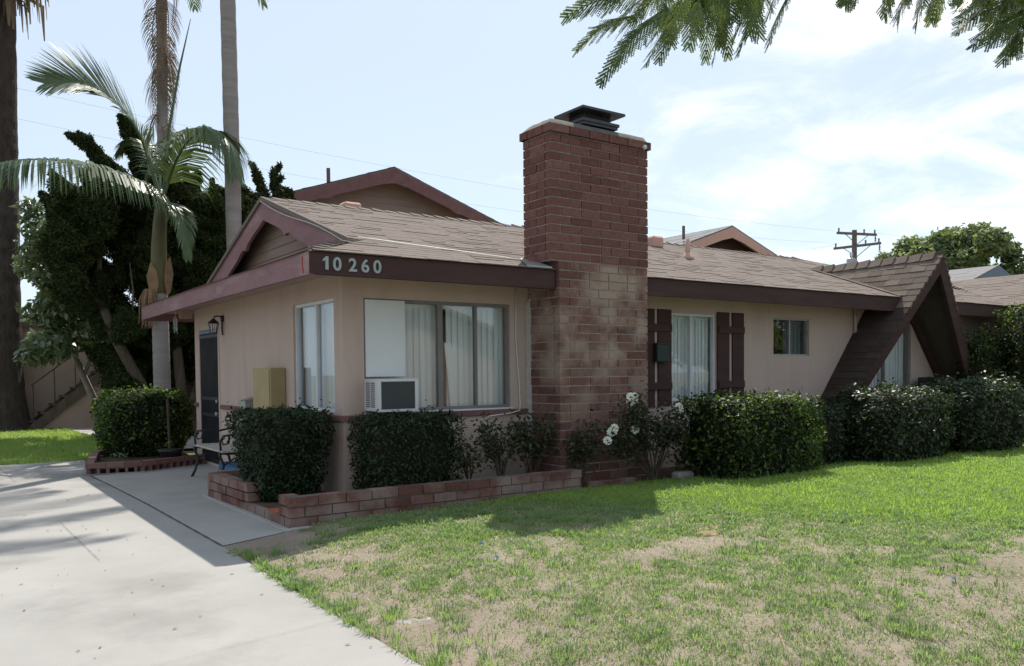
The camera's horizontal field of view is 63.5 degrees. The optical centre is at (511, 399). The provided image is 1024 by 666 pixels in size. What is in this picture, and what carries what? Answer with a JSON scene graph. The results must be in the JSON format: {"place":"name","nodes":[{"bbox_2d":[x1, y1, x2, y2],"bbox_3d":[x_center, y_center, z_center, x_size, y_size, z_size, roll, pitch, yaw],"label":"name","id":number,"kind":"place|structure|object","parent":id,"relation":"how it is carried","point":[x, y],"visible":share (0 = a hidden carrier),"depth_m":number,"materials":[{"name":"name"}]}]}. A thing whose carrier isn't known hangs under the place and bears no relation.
{"place":"outdoors","nodes":[
{"label":"outdoors","id":0,"kind":"place"},
{"bbox_2d":[0,427,102,464],"bbox_3d":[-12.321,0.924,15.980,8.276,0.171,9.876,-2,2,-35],"label":"grass","id":1,"kind":"structure","parent":0,"point":[56,438],"depth_m":16.40,"materials":[{"name":"green plant"}]},
{"bbox_2d":[67,419,196,522],"bbox_3d":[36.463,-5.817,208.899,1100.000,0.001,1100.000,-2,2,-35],"label":"ground","id":2,"kind":"structure","parent":0,"point":[189,451],"depth_m":12.78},
{"bbox_2d":[0,0,48,431],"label":"fan palm","id":3,"kind":"object","parent":2,"relation":"on","point":[14,412],"visible":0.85,"depth_m":21.27,"materials":[{"name":"brown plant"}]},
{"bbox_2d":[8,196,103,421],"bbox_3d":[-10.471,-1.854,19.310,2.236,5.533,2.546,-2,2,-35],"label":"broadleaf tree","id":4,"kind":"object","parent":2,"relation":"on","point":[62,336],"visible":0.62,"depth_m":18.75,"materials":[{"name":"green plant"}]},
{"bbox_2d":[21,320,196,429],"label":"stair building","id":5,"kind":"structure","parent":2,"relation":"on","point":[56,395],"depth_m":22.54,"materials":[{"name":"beige paint"}]},
{"bbox_2d":[37,113,256,435],"bbox_3d":[-8.038,-2.635,19.256,5.296,7.122,3.740,-2,2,-35],"label":"juniper tree","id":6,"kind":"object","parent":2,"relation":"on","point":[79,241],"visible":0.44,"depth_m":18.14,"materials":[{"name":"green plant"}]},
{"bbox_2d":[94,452,199,469],"bbox_3d":[-6.091,0.927,13.744,1.582,0.001,3.933,-1,2,-26],"label":"garden bed","id":7,"kind":"object","parent":2,"relation":"on","point":[137,458],"visible":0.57,"depth_m":13.26,"materials":[{"name":"soil"}]},
{"bbox_2d":[100,452,127,461],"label":"ground plant","id":8,"kind":"object","parent":7,"relation":"on","point":[123,455],"visible":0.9,"depth_m":12.38,"materials":[{"name":"green plant"}]},
{"bbox_2d":[88,382,196,456],"bbox_3d":[-6.219,0.318,14.030,1.637,1.232,2.033,-2,2,-35],"label":"hedge","id":9,"kind":"object","parent":7,"relation":"on","point":[129,421],"visible":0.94,"depth_m":13.43,"materials":[{"name":"green plant"}]},
{"bbox_2d":[166,399,170,446],"bbox_3d":[-5.322,0.469,12.839,0.060,0.961,0.040,-2,2,-35],"label":"stake","id":10,"kind":"object","parent":7,"relation":"on","point":[168,419],"visible":0.65,"depth_m":12.82,"materials":[{"name":"brown wood"}]},
{"bbox_2d":[158,441,182,463],"bbox_3d":[-5.166,0.792,12.528,0.350,0.332,0.350,-2,2,-35],"label":"plant pot","id":11,"kind":"object","parent":7,"relation":"on","point":[169,452],"visible":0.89,"depth_m":12.42,"materials":[{"name":"black paint"}]},
{"bbox_2d":[141,0,267,157],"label":"feather palm","id":12,"kind":"object","parent":2,"relation":"on","point":[161,71],"visible":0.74,"depth_m":20.47,"materials":[{"name":"brown plant"}]},
{"bbox_2d":[220,0,241,248],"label":"feather palm","id":13,"kind":"object","parent":2,"relation":"on","point":[233,211],"visible":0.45,"depth_m":16.05,"materials":[{"name":"grey plant"}]},
{"bbox_2d":[241,160,295,224],"bbox_3d":[-4.962,-1.951,16.948,1.937,5.751,1.174,-2,2,-35],"label":"juniper tree","id":14,"kind":"object","parent":2,"relation":"on","point":[276,187],"visible":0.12,"depth_m":16.64,"materials":[{"name":"green plant"}]},
{"bbox_2d":[186,166,500,419],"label":"apartment building","id":15,"kind":"structure","parent":2,"relation":"on","point":[394,189],"depth_m":21.33,"materials":[{"name":"beige paint"}]},
{"bbox_2d":[142,105,1023,491],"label":"house","id":16,"kind":"structure","parent":2,"relation":"on","point":[610,291],"depth_m":9.95,"materials":[{"name":"beige paint"}]},
{"bbox_2d":[198,324,221,462],"bbox_3d":[-4.605,-0.089,12.698,0.140,2.110,1.130,-2,2,-35],"label":"door","id":17,"kind":"structure","parent":16,"relation":"in","point":[208,344],"depth_m":12.70,"materials":[{"name":"black paint"}]},
{"bbox_2d":[208,315,223,334],"bbox_3d":[-4.275,-1.074,11.933,0.225,0.286,0.147,-2,2,-35],"label":"wall lantern","id":18,"kind":"object","parent":16,"relation":"attached to","point":[213,321],"depth_m":11.94,"materials":[{"name":"black paint"}]},
{"bbox_2d":[240,397,253,409],"bbox_3d":[-3.472,0.047,10.888,0.168,0.165,0.220,-2,2,-35],"label":"mailbox","id":19,"kind":"object","parent":16,"relation":"attached to","point":[246,402],"visible":0.49,"depth_m":10.81,"materials":[{"name":"grey metal"}]},
{"bbox_2d":[253,368,285,408],"bbox_3d":[-2.982,-0.133,10.152,0.202,0.509,0.640,-2,2,-35],"label":"wall cabinet","id":20,"kind":"object","parent":16,"relation":"attached to","point":[269,387],"depth_m":9.93,"materials":[{"name":"beige metal"}]},
{"bbox_2d":[295,298,334,411],"bbox_3d":[-2.126,-0.485,9.258,0.135,1.216,1.251,-2,2,-35],"label":"window","id":21,"kind":"structure","parent":16,"relation":"in","point":[318,315],"depth_m":9.32,"materials":[{"name":"metal"}]},
{"bbox_2d":[260,201,520,259],"bbox_3d":[-1.883,-2.119,9.724,3.934,1.058,1.421,0,2,24],"label":"roof cable","id":22,"kind":"object","parent":16,"relation":"on","point":[392,241],"visible":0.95,"depth_m":9.34,"materials":[{"name":"grey plastic"}]},
{"bbox_2d":[364,378,417,411],"bbox_3d":[-1.281,-0.051,8.736,0.465,0.340,0.355,-2,2,-35],"label":"air conditioner","id":23,"kind":"object","parent":16,"relation":"attached to","point":[386,395],"visible":0.99,"depth_m":8.60,"materials":[{"name":"white plastic"}]},
{"bbox_2d":[363,298,508,412],"bbox_3d":[-0.828,-0.492,9.337,1.910,1.213,0.135,-2,2,-35],"label":"window","id":24,"kind":"structure","parent":16,"relation":"in","point":[478,338],"depth_m":9.54,"materials":[{"name":"brown metal"}]},
{"bbox_2d":[484,287,520,437],"bbox_3d":[-0.114,-0.449,9.687,0.535,1.781,0.041,-2,2,-35],"label":"wall cable","id":25,"kind":"object","parent":16,"relation":"attached to","point":[516,358],"depth_m":9.80,"materials":[{"name":"grey plastic"}]},
{"bbox_2d":[654,343,669,361],"bbox_3d":[2.017,-0.635,11.119,0.250,0.255,0.065,-2,2,-35],"label":"mailbox","id":26,"kind":"object","parent":16,"relation":"attached to","point":[661,352],"visible":1,"depth_m":11.08,"materials":[{"name":"black metal"}]},
{"bbox_2d":[672,313,714,400],"bbox_3d":[2.498,-0.601,11.672,0.931,1.208,0.135,-2,2,-35],"label":"window","id":27,"kind":"structure","parent":16,"relation":"in","point":[690,332],"depth_m":11.73,"materials":[{"name":"metal"}]},
{"bbox_2d":[773,318,807,355],"bbox_3d":[4.325,-0.974,12.947,0.985,0.577,0.135,-2,2,-35],"label":"window","id":28,"kind":"structure","parent":16,"relation":"in","point":[792,328],"depth_m":13.06,"materials":[{"name":"grey glass"}]},
{"bbox_2d":[868,323,909,390],"bbox_3d":[6.455,-0.571,14.456,1.605,1.580,0.135,-2,2,-35],"label":"window","id":29,"kind":"structure","parent":16,"relation":"in","point":[893,366],"depth_m":14.82,"materials":[{"name":"brown metal"}]},
{"bbox_2d":[663,225,776,254],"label":"apartment building","id":30,"kind":"structure","parent":2,"relation":"on","point":[732,237],"depth_m":28.70,"materials":[{"name":"beige paint"}]},
{"bbox_2d":[833,228,880,263],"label":"utility pole","id":31,"kind":"object","parent":2,"relation":"on","point":[854,245],"visible":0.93,"depth_m":42.69,"materials":[{"name":"brown wood"}]},
{"bbox_2d":[21,119,821,242],"bbox_3d":[-5.353,-9.674,33.412,47.398,4.410,0.006,-1,2,-22],"label":"power line","id":32,"kind":"object","parent":31,"relation":"attached to","point":[326,180],"visible":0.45,"depth_m":32.56,"materials":[{"name":"grey metal"}]},
{"bbox_2d":[18,88,828,230],"bbox_3d":[-5.433,-10.484,33.363,47.249,4.786,0.006,-1,2,-22],"label":"power line","id":33,"kind":"object","parent":31,"relation":"attached to","point":[399,168],"visible":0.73,"depth_m":33.35,"materials":[{"name":"grey metal"}]},
{"bbox_2d":[873,251,895,259],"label":"distant tree","id":34,"kind":"object","parent":2,"relation":"on","point":[883,255],"visible":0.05,"depth_m":42.49,"materials":[{"name":"green plant"}]},
{"bbox_2d":[891,221,1023,274],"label":"distant tree","id":35,"kind":"object","parent":2,"relation":"on","point":[974,245],"visible":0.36,"depth_m":45.41,"materials":[{"name":"green plant"}]},
{"bbox_2d":[949,265,1009,280],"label":"neighbour house","id":36,"kind":"structure","parent":2,"relation":"on","point":[978,272],"depth_m":31.82,"materials":[{"name":"beige paint"}]},
{"bbox_2d":[69,427,196,448],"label":"path","id":37,"kind":"structure","parent":0,"point":[190,442],"depth_m":20.46,"materials":[{"name":"concrete"}]},
{"bbox_2d":[0,19,253,389],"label":"king palm","id":38,"kind":"object","parent":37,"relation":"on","point":[159,274],"visible":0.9,"depth_m":15.74,"materials":[{"name":"green plant"}]},
{"bbox_2d":[1,469,340,665],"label":"expansion joint","id":39,"kind":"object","parent":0,"point":[189,527],"depth_m":7.40,"materials":[{"name":"grey concrete"}]},
{"bbox_2d":[93,463,282,545],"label":"patio","id":40,"kind":"structure","parent":0,"point":[223,525],"depth_m":9.03,"materials":[{"name":"concrete"}]},
{"bbox_2d":[83,449,205,476],"bbox_3d":[-6.110,0.934,13.236,1.761,0.180,3.358,-2,2,-35],"label":"brick edging","id":41,"kind":"object","parent":40,"relation":"on","point":[91,464],"visible":0.81,"depth_m":12.01,"materials":[{"name":"brick"}]},
{"bbox_2d":[191,411,243,476],"bbox_3d":[-3.777,0.620,10.933,0.622,0.890,1.360,-2,2,-35],"label":"bench","id":42,"kind":"object","parent":40,"relation":"on","point":[221,447],"visible":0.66,"depth_m":11.09,"materials":[{"name":"black paint"}]},
{"bbox_2d":[219,461,243,469],"bbox_3d":[-3.655,0.950,11.027,0.280,0.196,0.800,-2,2,-35],"label":"storage tub","id":43,"kind":"object","parent":40,"relation":"on","point":[231,465],"visible":0.24,"depth_m":10.96,"materials":[{"name":"blue plastic"}]},
{"bbox_2d":[202,469,581,532],"bbox_3d":[-1.356,0.953,9.312,3.430,0.307,2.690,-2,2,-35],"label":"brick planter","id":44,"kind":"object","parent":40,"relation":"on","point":[229,488],"visible":0.8,"depth_m":8.17,"materials":[{"name":"brick"}]},
{"bbox_2d":[268,508,278,513],"bbox_3d":[-2.197,1.082,7.801,0.120,0.086,0.260,-2,2,-35],"label":"loose brick","id":45,"kind":"object","parent":44,"relation":"in","point":[275,510],"visible":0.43,"depth_m":7.81,"materials":[{"name":"red brick"}]},
{"bbox_2d":[251,491,325,508],"bbox_3d":[-1.321,0.985,9.343,3.280,0.001,2.440,-2,2,-35],"label":"garden bed","id":46,"kind":"object","parent":44,"relation":"in","point":[269,504],"visible":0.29,"depth_m":8.23,"materials":[{"name":"soil"}]},
{"bbox_2d":[222,397,335,501],"bbox_3d":[-2.410,0.512,8.638,0.995,1.065,1.128,-2,2,-35],"label":"shrub","id":47,"kind":"object","parent":46,"relation":"on","point":[279,450],"visible":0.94,"depth_m":8.33,"materials":[{"name":"green plant"}]},
{"bbox_2d":[347,400,466,489],"bbox_3d":[-1.123,0.505,8.593,1.228,0.998,0.835,-2,2,-35],"label":"shrub","id":48,"kind":"object","parent":46,"relation":"on","point":[404,447],"visible":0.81,"depth_m":8.31,"materials":[{"name":"green plant"}]},
{"bbox_2d":[451,428,485,478],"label":"rose bush","id":49,"kind":"object","parent":46,"relation":"on","point":[467,462],"visible":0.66,"depth_m":8.88,"materials":[{"name":"green plant"}]},
{"bbox_2d":[462,411,534,475],"bbox_3d":[-0.155,0.549,9.125,0.842,0.872,0.619,-2,2,-35],"label":"rose bush","id":50,"kind":"object","parent":46,"relation":"on","point":[497,458],"visible":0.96,"depth_m":9.11,"materials":[{"name":"green plant"}]},
{"bbox_2d":[500,408,561,472],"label":"rose bush","id":51,"kind":"object","parent":46,"relation":"on","point":[531,451],"visible":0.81,"depth_m":9.43,"materials":[{"name":"green plant"}]},
{"bbox_2d":[0,460,420,665],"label":"driveway","id":52,"kind":"structure","parent":0,"point":[87,606],"depth_m":5.19,"materials":[{"name":"concrete"}]},
{"bbox_2d":[1,509,371,658],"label":"leaf litter","id":53,"kind":"object","parent":52,"relation":"on","point":[131,592],"visible":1,"depth_m":5.21,"materials":[{"name":"brown plant"}]},
{"bbox_2d":[16,0,1023,318],"label":"sky","id":54,"kind":"structure","parent":0,"point":[848,122],"materials":[{"name":"blue"}]},
{"bbox_2d":[181,438,1023,665],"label":"lawn","id":55,"kind":"structure","parent":0,"point":[267,542],"depth_m":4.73,"materials":[{"name":"plant"}]},
{"bbox_2d":[582,465,701,488],"bbox_3d":[5.116,0.848,12.729,11.050,0.001,1.100,-2,2,-35],"label":"garden bed","id":56,"kind":"object","parent":55,"relation":"on","point":[663,473],"depth_m":10.63,"materials":[{"name":"soil"}]},
{"bbox_2d":[556,408,607,486],"bbox_3d":[0.831,0.552,9.471,0.680,0.902,0.485,-1,2,-2],"label":"rose bush","id":57,"kind":"object","parent":56,"relation":"on","point":[580,448],"visible":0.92,"depth_m":9.46,"materials":[{"name":"green plant"}]},
{"bbox_2d":[583,475,640,486],"bbox_3d":[1.184,0.973,9.735,0.830,0.090,0.120,-2,2,-35],"label":"stone edging","id":58,"kind":"object","parent":56,"relation":"on","point":[607,481],"visible":0.58,"depth_m":9.65,"materials":[{"name":"stone"}]},
{"bbox_2d":[594,380,694,480],"bbox_3d":[1.511,0.379,9.755,1.482,1.224,0.753,-2,2,-35],"label":"rose bush","id":59,"kind":"object","parent":56,"relation":"on","point":[668,432],"visible":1,"depth_m":9.63,"materials":[{"name":"green plant"}]},
{"bbox_2d":[672,470,693,478],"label":"stone block","id":60,"kind":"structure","parent":55,"relation":"on","point":[684,474],"depth_m":9.97,"materials":[{"name":"grey stone"}]},
{"bbox_2d":[695,531,720,533],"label":"dry leaf","id":61,"kind":"object","parent":55,"relation":"on","point":[699,532],"visible":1,"depth_m":6.43,"materials":[{"name":"brown plant"}]},
{"bbox_2d":[671,384,827,479],"bbox_3d":[2.955,0.397,10.277,1.882,1.162,1.356,-2,2,-35],"label":"hedge","id":62,"kind":"object","parent":55,"relation":"on","point":[738,435],"visible":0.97,"depth_m":9.83,"materials":[{"name":"green plant"}]},
{"bbox_2d":[806,402,853,465],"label":"hedge","id":63,"kind":"object","parent":55,"relation":"on","point":[834,446],"visible":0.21,"depth_m":11.09,"materials":[{"name":"green plant"}]},
{"bbox_2d":[826,377,955,462],"bbox_3d":[5.366,0.308,11.729,2.113,1.277,1.381,-2,2,-35],"label":"hedge","id":64,"kind":"object","parent":55,"relation":"on","point":[902,423],"visible":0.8,"depth_m":11.26,"materials":[{"name":"green plant"}]},
{"bbox_2d":[918,370,1023,452],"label":"hedge","id":65,"kind":"object","parent":55,"relation":"on","point":[987,413],"visible":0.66,"depth_m":12.32,"materials":[{"name":"green plant"}]},
{"bbox_2d":[954,321,1009,382],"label":"bush","id":66,"kind":"object","parent":55,"relation":"on","point":[984,350],"visible":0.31,"depth_m":14.77,"materials":[{"name":"green plant"}]},
{"bbox_2d":[992,302,1023,430],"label":"tall hedge","id":67,"kind":"object","parent":55,"relation":"on","point":[1015,358],"visible":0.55,"depth_m":14.81,"materials":[{"name":"green plant"}]},
{"bbox_2d":[559,0,1023,89],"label":"feathery leaf tree","id":68,"kind":"object","parent":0,"point":[719,15],"visible":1,"depth_m":3.96,"materials":[{"name":"green plant"}]},
{"bbox_2d":[918,377,954,392],"bbox_3d":[7.570,0.178,14.773,0.650,1.160,0.350,-2,2,-35],"label":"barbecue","id":69,"kind":"object","parent":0,"point":[921,380],"visible":0.19,"depth_m":14.60,"materials":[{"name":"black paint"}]}
]}

